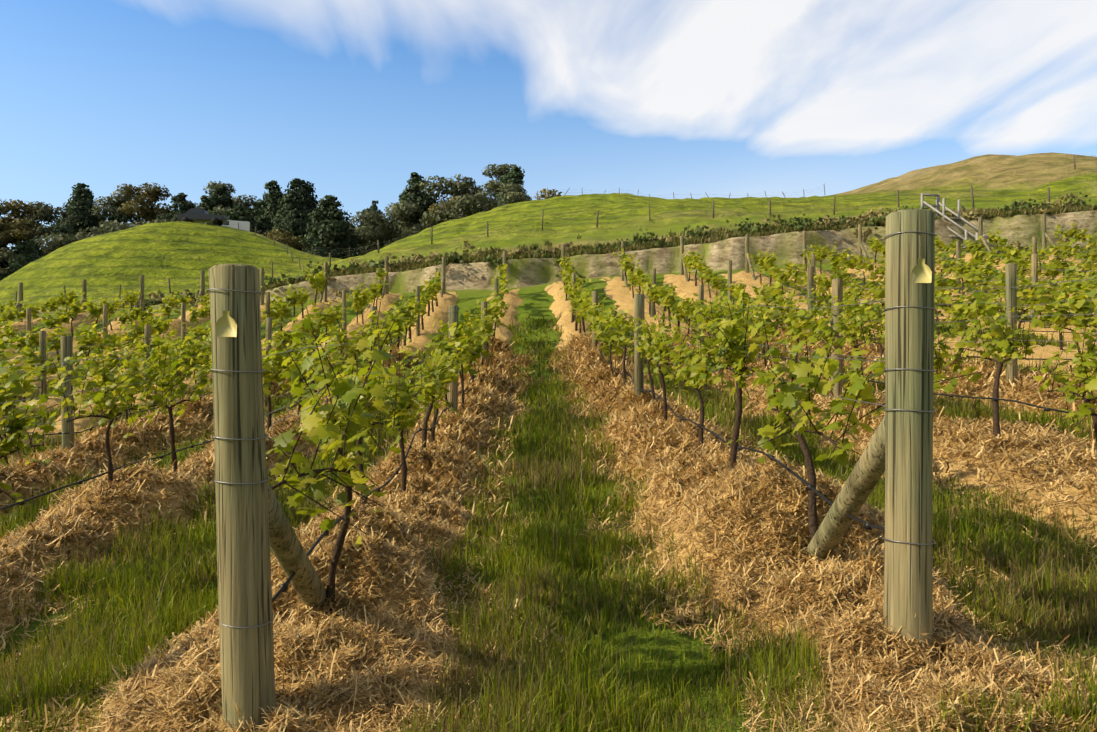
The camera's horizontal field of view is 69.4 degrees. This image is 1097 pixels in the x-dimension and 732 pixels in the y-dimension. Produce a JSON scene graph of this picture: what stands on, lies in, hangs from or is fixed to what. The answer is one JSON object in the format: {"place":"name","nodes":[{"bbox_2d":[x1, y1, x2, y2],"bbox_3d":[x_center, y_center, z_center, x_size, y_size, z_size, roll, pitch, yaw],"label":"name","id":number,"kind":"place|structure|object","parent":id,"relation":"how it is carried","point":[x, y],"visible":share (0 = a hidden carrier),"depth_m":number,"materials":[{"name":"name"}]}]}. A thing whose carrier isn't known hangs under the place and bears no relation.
{"place":"outdoors","nodes":[
{"label":"outdoors","id":0,"kind":"place"},
{"bbox_2d":[0,152,1096,731],"bbox_3d":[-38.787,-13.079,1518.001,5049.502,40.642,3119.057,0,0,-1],"label":"grassy ground","id":1,"kind":"structure","parent":0,"point":[156,256],"depth_m":48.03,"materials":[{"name":"green plant"}]},
{"bbox_2d":[177,208,227,225],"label":"roof","id":2,"kind":"structure","parent":1,"relation":"on","point":[192,215],"depth_m":94.55,"materials":[{"name":"grey paint"}]},
{"bbox_2d":[217,220,249,230],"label":"house wall","id":3,"kind":"structure","parent":1,"relation":"on","point":[243,225],"depth_m":101.06,"materials":[{"name":"white paint"}]},
{"bbox_2d":[0,174,500,258],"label":"tree trunks","id":4,"kind":"object","parent":1,"relation":"on","point":[365,251],"depth_m":181.11,"materials":[{"name":"brown plant"}]},
{"bbox_2d":[0,163,561,280],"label":"tree foliage","id":5,"kind":"object","parent":4,"relation":"on","point":[298,219],"visible":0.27,"depth_m":184.85,"materials":[{"name":"green plant"}]},
{"bbox_2d":[3,209,1061,731],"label":"wooden posts","id":6,"kind":"object","parent":1,"relation":"on","point":[253,527],"visible":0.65,"depth_m":3.29,"materials":[{"name":"brown wood"}]},
{"bbox_2d":[0,155,1096,627],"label":"trellis wires","id":7,"kind":"object","parent":6,"relation":"attached to","point":[602,311],"visible":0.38,"depth_m":10.18,"materials":[{"name":"grey metal"}]},
{"bbox_2d":[0,248,1096,602],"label":"drip irrigation line","id":8,"kind":"object","parent":6,"relation":"attached to","point":[326,532],"visible":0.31,"depth_m":7.03,"materials":[{"name":"black plastic"}]},
{"bbox_2d":[215,259,931,336],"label":"tags","id":9,"kind":"object","parent":6,"relation":"attached to","point":[225,325],"visible":0.98,"depth_m":3.03,"materials":[{"name":"yellow plastic"}]},
{"bbox_2d":[15,155,1075,304],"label":"fence posts","id":10,"kind":"object","parent":1,"relation":"on","point":[972,196],"visible":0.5,"depth_m":52.06,"materials":[{"name":"brown wood"}]},
{"bbox_2d":[0,273,1096,731],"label":"grass","id":11,"kind":"structure","parent":1,"relation":"on","point":[550,567],"depth_m":4.58,"materials":[{"name":"green plant"}]},
{"bbox_2d":[0,253,1096,731],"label":"straw mulch mounds","id":12,"kind":"object","parent":1,"relation":"on","point":[616,289],"visible":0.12,"depth_m":6.92,"materials":[{"name":"beige plant"}]},
{"bbox_2d":[0,319,1096,731],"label":"straw strands","id":13,"kind":"object","parent":12,"relation":"on","point":[970,655],"visible":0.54,"depth_m":4.57},
{"bbox_2d":[0,239,1096,610],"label":"grapevine trunks","id":14,"kind":"object","parent":1,"relation":"on","point":[812,521],"visible":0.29,"depth_m":6.85,"materials":[{"name":"brown plant"}]},
{"bbox_2d":[0,283,1096,548],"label":"vine leaves","id":15,"kind":"object","parent":14,"relation":"attached to","point":[316,427],"visible":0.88,"depth_m":5.95,"materials":[{"name":"green plant"}]},
{"bbox_2d":[0,223,1096,446],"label":"vine leaves","id":16,"kind":"object","parent":14,"relation":"attached to","point":[475,335],"visible":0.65,"depth_m":21.99,"materials":[{"name":"green plant"}]},
{"bbox_2d":[90,202,1096,308],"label":"grass bank tufts","id":17,"kind":"object","parent":1,"relation":"on","point":[721,234],"visible":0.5,"depth_m":39.01,"materials":[{"name":"green plant"}]},
{"bbox_2d":[132,192,1096,309],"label":"bank scrub bushes","id":18,"kind":"object","parent":1,"relation":"on","point":[871,215],"visible":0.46,"depth_m":39.48,"materials":[{"name":"green plant"}]},
{"bbox_2d":[921,193,995,252],"bbox_3d":[20.124,-6.930,38.363,1.752,3.533,4.038,0,0,-16],"label":"stair railing","id":19,"kind":"object","parent":1,"relation":"on","point":[937,210],"visible":0.6,"depth_m":38.56,"materials":[{"name":"metal"}]},
{"bbox_2d":[0,0,1096,253],"label":"sky","id":20,"kind":"structure","parent":0,"point":[350,99],"materials":[{"name":"blue"}]}
]}

